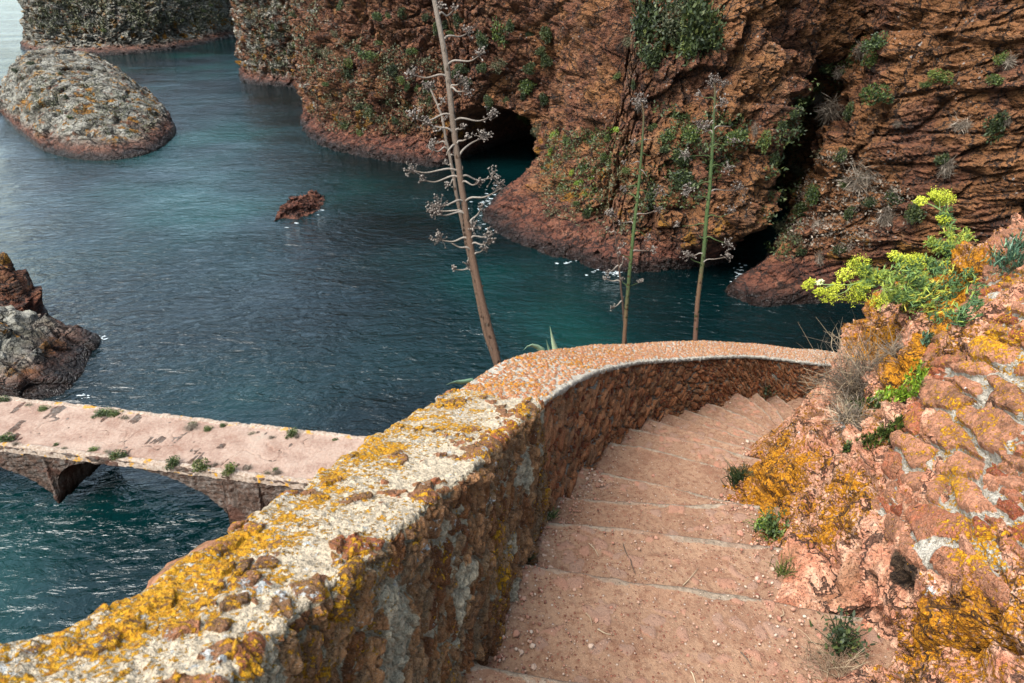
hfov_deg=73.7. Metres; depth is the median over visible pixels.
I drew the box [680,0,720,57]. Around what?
shrub
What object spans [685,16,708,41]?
shrub
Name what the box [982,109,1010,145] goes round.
shrub
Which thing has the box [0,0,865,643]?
water
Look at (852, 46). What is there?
shrub
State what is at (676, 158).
shrub
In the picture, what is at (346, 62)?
shrub
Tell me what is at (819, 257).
shrub
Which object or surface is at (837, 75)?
shrub
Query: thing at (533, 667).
stone
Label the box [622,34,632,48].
shrub
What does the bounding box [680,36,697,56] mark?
shrub
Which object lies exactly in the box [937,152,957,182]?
shrub
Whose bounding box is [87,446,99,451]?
plant tuft
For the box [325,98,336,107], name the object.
shrub
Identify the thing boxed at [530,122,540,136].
shrub
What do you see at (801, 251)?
shrub
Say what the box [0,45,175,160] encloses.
rock islet
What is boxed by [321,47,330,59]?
shrub
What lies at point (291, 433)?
plant tuft
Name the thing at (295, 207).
reef rock
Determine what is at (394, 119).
shrub
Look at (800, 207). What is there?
shrub
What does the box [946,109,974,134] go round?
shrub
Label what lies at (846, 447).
succulent patch
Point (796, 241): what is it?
shrub
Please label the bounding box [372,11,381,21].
shrub
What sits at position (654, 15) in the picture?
scrub
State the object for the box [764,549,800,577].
grass tuft
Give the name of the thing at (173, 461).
plant tuft
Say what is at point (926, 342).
samphire tuft
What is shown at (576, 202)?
shrub
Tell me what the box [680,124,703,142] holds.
shrub
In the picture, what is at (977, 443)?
rubble wall
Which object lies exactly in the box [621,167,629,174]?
shrub
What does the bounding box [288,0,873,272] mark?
cliff
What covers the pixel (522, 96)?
shrub
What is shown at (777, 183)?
shrub
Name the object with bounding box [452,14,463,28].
shrub
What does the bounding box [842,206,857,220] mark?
shrub
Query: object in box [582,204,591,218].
shrub
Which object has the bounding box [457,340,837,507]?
parapet wall
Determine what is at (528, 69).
shrub
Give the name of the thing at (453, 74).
shrub
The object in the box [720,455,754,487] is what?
grass tuft
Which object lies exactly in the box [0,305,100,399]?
rock
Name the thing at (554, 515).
grass tuft
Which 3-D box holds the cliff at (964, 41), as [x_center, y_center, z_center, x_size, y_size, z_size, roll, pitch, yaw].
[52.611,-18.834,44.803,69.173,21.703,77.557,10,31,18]
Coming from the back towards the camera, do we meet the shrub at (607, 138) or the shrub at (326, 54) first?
the shrub at (326, 54)
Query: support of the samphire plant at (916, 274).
on the rock outcrop
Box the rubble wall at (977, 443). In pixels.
[871,220,1023,606]
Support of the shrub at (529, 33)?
on the cliff at (771, 58)
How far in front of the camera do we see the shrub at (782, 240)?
34.09 m
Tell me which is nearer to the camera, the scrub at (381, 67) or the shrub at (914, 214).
the shrub at (914, 214)
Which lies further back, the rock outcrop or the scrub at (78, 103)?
the scrub at (78, 103)
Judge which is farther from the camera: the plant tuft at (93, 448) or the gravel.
the plant tuft at (93, 448)
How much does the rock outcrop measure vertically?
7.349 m
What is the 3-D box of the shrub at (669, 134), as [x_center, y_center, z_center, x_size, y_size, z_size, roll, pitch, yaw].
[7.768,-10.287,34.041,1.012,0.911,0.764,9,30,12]
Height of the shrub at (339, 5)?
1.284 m
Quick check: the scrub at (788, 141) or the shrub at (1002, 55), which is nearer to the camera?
the shrub at (1002, 55)
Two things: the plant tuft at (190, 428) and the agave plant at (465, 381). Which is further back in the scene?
the plant tuft at (190, 428)
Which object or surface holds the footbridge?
in the water
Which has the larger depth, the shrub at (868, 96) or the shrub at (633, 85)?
the shrub at (633, 85)
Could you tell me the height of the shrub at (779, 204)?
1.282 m
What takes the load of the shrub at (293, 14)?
on the cliff at (771, 58)
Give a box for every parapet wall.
[0,388,552,682]
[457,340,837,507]
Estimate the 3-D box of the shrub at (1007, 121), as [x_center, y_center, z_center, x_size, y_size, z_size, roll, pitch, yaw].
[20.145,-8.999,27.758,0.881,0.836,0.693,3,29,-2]
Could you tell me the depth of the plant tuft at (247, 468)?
19.11 m
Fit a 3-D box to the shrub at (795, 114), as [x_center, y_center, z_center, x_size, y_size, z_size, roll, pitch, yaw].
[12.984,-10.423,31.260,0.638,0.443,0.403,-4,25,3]
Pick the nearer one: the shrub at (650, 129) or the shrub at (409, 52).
the shrub at (650, 129)
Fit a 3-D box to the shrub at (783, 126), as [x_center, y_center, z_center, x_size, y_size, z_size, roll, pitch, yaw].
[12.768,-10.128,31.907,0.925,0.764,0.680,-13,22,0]
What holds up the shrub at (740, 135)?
on the cliff at (771, 58)
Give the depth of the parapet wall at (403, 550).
1.43 m
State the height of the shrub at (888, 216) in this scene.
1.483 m
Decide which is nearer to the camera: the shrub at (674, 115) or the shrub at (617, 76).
the shrub at (674, 115)
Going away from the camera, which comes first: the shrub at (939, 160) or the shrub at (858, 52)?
the shrub at (939, 160)
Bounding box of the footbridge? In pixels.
[0,396,366,523]
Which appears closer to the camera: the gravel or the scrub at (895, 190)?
the gravel
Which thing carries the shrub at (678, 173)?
on the cliff at (771, 58)
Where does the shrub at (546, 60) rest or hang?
on the cliff at (771, 58)
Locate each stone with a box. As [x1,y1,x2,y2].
[530,663,536,670]
[588,643,593,649]
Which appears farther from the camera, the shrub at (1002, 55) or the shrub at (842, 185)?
the shrub at (842, 185)
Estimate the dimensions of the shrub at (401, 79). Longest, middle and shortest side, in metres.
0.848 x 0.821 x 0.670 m
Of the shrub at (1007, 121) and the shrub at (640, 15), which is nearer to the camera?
the shrub at (1007, 121)
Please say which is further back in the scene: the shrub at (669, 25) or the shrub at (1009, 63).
the shrub at (669, 25)
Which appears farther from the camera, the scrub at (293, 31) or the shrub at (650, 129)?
the scrub at (293, 31)
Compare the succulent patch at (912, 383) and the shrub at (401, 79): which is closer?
the succulent patch at (912, 383)
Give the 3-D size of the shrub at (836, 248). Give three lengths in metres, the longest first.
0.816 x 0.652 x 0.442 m
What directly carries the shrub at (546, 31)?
on the cliff at (771, 58)
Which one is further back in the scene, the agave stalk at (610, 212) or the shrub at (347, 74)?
the shrub at (347, 74)
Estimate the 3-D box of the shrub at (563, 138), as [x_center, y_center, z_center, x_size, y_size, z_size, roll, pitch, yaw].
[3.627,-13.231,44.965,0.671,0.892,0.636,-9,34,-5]
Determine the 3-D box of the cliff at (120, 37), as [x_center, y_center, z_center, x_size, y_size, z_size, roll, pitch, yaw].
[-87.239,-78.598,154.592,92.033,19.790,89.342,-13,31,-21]
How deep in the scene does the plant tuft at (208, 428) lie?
20.69 m
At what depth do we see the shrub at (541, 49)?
49.00 m
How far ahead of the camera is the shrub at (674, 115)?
33.77 m
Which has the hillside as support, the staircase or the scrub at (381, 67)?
the staircase
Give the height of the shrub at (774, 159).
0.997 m
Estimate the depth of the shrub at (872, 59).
32.63 m
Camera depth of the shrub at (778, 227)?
38.08 m
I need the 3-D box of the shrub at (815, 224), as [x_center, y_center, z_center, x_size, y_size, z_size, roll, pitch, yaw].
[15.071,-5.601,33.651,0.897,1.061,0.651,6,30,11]
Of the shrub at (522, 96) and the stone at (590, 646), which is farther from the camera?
the shrub at (522, 96)
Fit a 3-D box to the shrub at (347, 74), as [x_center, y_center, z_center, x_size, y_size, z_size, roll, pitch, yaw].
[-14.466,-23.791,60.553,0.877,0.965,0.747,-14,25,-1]
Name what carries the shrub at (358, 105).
on the cliff at (771, 58)
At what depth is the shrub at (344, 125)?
60.80 m
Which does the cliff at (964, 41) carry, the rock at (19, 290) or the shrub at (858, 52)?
the shrub at (858, 52)
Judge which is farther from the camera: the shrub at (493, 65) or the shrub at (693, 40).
the shrub at (493, 65)
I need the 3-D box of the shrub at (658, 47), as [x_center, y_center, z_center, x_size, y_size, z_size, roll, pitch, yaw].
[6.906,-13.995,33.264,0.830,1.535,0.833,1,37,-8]
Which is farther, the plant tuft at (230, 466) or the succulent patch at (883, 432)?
the plant tuft at (230, 466)
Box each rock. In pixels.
[0,252,47,316]
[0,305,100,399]
[274,190,324,221]
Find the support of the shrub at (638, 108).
on the cliff at (771, 58)
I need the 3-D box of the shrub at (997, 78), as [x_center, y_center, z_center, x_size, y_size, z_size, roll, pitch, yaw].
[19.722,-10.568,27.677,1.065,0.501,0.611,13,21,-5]
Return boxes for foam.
[77,185,746,398]
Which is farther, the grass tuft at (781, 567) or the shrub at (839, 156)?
the shrub at (839, 156)
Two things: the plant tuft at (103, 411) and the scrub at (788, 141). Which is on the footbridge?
the plant tuft at (103, 411)
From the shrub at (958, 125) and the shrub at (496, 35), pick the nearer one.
the shrub at (958, 125)
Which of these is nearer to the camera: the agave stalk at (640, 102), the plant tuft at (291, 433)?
the agave stalk at (640, 102)
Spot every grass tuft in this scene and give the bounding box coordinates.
[547,504,560,520]
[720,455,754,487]
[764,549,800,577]
[768,617,892,681]
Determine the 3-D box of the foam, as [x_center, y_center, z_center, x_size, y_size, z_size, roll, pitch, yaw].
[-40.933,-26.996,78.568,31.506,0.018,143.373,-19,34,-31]
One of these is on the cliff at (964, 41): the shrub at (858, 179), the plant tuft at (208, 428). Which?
the shrub at (858, 179)
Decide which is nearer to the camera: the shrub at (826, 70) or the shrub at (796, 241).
the shrub at (796, 241)
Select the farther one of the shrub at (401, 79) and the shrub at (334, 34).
the shrub at (334, 34)
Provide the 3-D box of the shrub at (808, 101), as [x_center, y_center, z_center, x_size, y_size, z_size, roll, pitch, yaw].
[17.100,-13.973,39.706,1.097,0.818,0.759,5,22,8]
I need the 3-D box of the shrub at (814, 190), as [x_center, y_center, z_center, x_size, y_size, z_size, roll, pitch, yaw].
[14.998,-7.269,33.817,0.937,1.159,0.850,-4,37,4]
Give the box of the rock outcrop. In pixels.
[722,212,1023,682]
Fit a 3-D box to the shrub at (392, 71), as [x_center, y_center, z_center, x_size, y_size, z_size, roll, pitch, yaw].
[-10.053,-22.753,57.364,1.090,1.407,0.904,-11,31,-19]
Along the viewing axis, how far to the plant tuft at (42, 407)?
21.64 m
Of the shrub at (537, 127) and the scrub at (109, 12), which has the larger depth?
the scrub at (109, 12)
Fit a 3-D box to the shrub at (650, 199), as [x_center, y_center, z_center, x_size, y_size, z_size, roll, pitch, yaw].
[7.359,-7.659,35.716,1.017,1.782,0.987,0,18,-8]
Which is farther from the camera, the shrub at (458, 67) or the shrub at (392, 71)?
the shrub at (392, 71)
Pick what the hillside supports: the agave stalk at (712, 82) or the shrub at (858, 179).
the agave stalk at (712, 82)
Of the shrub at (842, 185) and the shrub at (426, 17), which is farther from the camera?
the shrub at (426, 17)
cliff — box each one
[17,0,234,55]
[229,0,299,87]
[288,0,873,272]
[725,0,1023,306]
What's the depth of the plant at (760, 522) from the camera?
3.09 m
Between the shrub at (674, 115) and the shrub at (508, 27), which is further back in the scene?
the shrub at (508, 27)
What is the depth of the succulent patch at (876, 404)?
3.63 m
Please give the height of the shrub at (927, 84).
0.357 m
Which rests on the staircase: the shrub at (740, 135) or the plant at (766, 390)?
the plant at (766, 390)
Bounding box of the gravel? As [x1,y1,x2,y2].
[494,394,810,682]
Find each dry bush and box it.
[795,310,912,421]
[819,389,886,439]
[870,325,909,359]
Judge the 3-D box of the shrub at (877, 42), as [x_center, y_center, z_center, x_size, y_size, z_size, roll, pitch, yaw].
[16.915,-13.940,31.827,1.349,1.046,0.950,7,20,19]
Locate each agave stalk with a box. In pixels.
[403,0,508,364]
[421,80,494,365]
[603,208,626,343]
[616,92,664,343]
[673,73,747,340]
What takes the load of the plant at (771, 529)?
on the rock outcrop
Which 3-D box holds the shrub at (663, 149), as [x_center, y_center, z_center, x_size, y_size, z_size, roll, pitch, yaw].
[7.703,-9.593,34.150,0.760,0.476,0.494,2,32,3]
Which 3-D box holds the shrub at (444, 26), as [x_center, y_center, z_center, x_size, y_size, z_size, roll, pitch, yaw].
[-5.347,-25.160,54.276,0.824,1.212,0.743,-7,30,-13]
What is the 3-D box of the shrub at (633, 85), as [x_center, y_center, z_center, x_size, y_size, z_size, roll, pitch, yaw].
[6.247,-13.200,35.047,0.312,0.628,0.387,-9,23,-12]
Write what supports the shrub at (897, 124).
on the cliff at (964, 41)
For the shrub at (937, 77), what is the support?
on the cliff at (964, 41)
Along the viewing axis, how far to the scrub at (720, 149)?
33.54 m
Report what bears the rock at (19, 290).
in the water
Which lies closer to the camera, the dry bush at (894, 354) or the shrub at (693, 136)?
the dry bush at (894, 354)
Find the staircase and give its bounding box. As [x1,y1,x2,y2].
[462,393,902,682]
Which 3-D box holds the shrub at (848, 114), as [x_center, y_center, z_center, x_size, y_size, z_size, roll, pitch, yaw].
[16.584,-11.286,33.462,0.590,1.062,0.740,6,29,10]
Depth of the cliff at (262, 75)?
91.78 m
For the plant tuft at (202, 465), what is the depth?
19.05 m
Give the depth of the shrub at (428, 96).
56.79 m
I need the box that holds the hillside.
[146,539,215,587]
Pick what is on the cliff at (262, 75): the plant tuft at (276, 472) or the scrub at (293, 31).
the scrub at (293, 31)
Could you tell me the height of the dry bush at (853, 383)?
0.728 m
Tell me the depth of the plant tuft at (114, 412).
21.41 m
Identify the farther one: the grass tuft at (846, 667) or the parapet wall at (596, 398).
the parapet wall at (596, 398)
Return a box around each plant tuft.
[0,395,9,401]
[0,432,15,442]
[37,405,49,411]
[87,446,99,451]
[91,407,111,418]
[105,408,123,417]
[107,449,127,460]
[164,454,179,469]
[180,420,196,431]
[191,457,210,472]
[203,425,213,431]
[221,461,237,476]
[243,464,254,470]
[271,468,285,474]
[285,427,297,438]
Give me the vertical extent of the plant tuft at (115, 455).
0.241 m
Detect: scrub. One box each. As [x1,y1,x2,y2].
[14,71,156,134]
[27,0,232,36]
[233,0,321,77]
[305,34,444,137]
[533,126,644,236]
[629,0,727,70]
[632,100,752,214]
[761,54,856,260]
[786,148,919,254]
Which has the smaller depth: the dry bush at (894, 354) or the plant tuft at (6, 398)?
the dry bush at (894, 354)
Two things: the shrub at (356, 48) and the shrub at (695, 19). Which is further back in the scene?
the shrub at (356, 48)
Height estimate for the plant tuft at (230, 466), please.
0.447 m
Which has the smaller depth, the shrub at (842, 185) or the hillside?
the hillside
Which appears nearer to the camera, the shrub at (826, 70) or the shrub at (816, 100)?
the shrub at (826, 70)
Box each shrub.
[290,10,296,18]
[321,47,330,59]
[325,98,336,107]
[330,30,337,37]
[336,0,343,10]
[336,119,348,129]
[343,58,352,68]
[344,68,353,78]
[353,44,361,53]
[354,102,362,110]
[357,50,379,62]
[363,103,373,118]
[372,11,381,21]
[385,63,397,77]
[391,116,398,124]
[395,76,405,84]
[397,7,406,18]
[405,47,418,54]
[422,12,433,22]
[424,92,431,103]
[432,20,437,34]
[441,20,448,30]
[451,70,458,79]
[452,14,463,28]
[454,63,468,73]
[475,29,488,49]
[475,62,486,73]
[483,94,493,109]
[489,57,507,73]
[490,15,508,47]
[503,18,514,35]
[517,77,536,94]
[520,93,525,100]
[521,61,535,74]
[525,31,533,36]
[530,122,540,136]
[534,46,545,55]
[539,23,551,44]
[539,91,548,107]
[540,53,552,67]
[562,135,567,146]
[571,201,579,205]
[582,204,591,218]
[600,151,606,160]
[603,134,611,141]
[612,71,620,80]
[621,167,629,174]
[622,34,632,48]
[629,0,652,43]
[631,78,635,89]
[632,100,644,116]
[642,181,658,210]
[644,39,663,69]
[645,125,653,131]
[656,0,689,41]
[657,127,676,143]
[659,146,667,153]
[670,147,696,167]
[671,167,702,192]
[672,109,683,118]
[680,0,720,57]
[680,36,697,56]
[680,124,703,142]
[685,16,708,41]
[724,128,748,145]
[751,120,758,142]
[755,129,771,153]
[769,150,779,166]
[770,168,783,189]
[771,219,789,234]
[774,234,786,247]
[777,120,793,131]
[777,198,784,207]
[788,231,802,247]
[789,109,802,118]
[793,201,808,217]
[795,245,806,256]
[797,98,813,106]
[804,182,820,206]
[810,90,826,108]
[810,219,823,228]
[812,93,844,135]
[814,248,823,265]
[819,66,832,73]
[830,243,846,254]
[832,65,844,82]
[832,146,847,161]
[836,151,883,201]
[839,178,846,187]
[842,100,854,121]
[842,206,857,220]
[850,35,865,54]
[851,39,867,60]
[859,30,889,53]
[859,82,893,106]
[860,52,877,68]
[861,197,878,208]
[873,202,903,227]
[882,189,904,206]
[892,119,903,130]
[904,200,926,224]
[918,80,934,87]
[927,68,953,84]
[933,152,950,165]
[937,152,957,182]
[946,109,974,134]
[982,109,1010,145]
[985,73,1005,85]
[993,50,1008,65]
[997,114,1013,127]
[998,46,1023,69]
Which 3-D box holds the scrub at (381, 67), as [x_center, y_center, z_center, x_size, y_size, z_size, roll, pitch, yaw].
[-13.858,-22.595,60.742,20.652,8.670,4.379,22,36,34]
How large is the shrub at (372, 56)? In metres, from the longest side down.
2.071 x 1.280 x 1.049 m
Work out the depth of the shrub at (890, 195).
31.21 m
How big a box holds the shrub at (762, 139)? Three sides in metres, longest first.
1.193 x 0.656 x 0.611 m
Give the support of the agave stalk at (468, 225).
on the hillside
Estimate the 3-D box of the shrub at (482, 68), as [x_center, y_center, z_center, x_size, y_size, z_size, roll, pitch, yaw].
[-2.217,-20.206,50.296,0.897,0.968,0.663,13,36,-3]
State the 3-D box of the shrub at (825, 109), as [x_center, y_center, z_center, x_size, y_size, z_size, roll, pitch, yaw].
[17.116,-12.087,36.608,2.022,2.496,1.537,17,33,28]
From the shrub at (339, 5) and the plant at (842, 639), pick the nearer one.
the plant at (842, 639)
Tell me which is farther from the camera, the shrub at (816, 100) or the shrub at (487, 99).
the shrub at (487, 99)
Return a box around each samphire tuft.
[916,328,934,345]
[976,228,1023,278]
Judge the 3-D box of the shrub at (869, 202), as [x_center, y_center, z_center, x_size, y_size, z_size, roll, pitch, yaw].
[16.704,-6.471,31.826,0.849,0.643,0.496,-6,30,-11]
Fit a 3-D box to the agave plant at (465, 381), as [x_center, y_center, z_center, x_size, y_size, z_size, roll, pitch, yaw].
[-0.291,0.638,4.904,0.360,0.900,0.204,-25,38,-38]
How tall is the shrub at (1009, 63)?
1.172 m
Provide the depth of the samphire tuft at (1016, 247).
3.85 m
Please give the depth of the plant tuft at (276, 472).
18.93 m
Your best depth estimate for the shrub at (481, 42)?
49.53 m
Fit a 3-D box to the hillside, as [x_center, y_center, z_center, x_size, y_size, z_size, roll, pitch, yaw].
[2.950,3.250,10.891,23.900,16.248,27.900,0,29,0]
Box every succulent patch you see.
[841,439,852,452]
[844,394,885,414]
[855,413,904,449]
[864,359,932,402]
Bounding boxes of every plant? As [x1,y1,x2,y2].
[447,378,473,384]
[525,328,557,350]
[743,503,789,541]
[748,515,773,528]
[763,384,776,397]
[800,188,987,329]
[809,605,879,666]
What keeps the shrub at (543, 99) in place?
on the cliff at (771, 58)
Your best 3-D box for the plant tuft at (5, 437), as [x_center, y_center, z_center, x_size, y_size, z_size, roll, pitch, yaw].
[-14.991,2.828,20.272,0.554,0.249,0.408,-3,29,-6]
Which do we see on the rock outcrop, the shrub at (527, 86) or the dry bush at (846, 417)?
the dry bush at (846, 417)
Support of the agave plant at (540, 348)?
on the hillside
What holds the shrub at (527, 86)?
on the cliff at (771, 58)
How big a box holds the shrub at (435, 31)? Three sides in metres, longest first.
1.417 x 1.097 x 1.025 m
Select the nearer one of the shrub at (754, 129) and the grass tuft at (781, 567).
the grass tuft at (781, 567)
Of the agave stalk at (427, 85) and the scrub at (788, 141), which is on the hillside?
the agave stalk at (427, 85)
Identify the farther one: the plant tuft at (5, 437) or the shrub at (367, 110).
the shrub at (367, 110)
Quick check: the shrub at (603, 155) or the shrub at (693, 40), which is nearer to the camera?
the shrub at (693, 40)

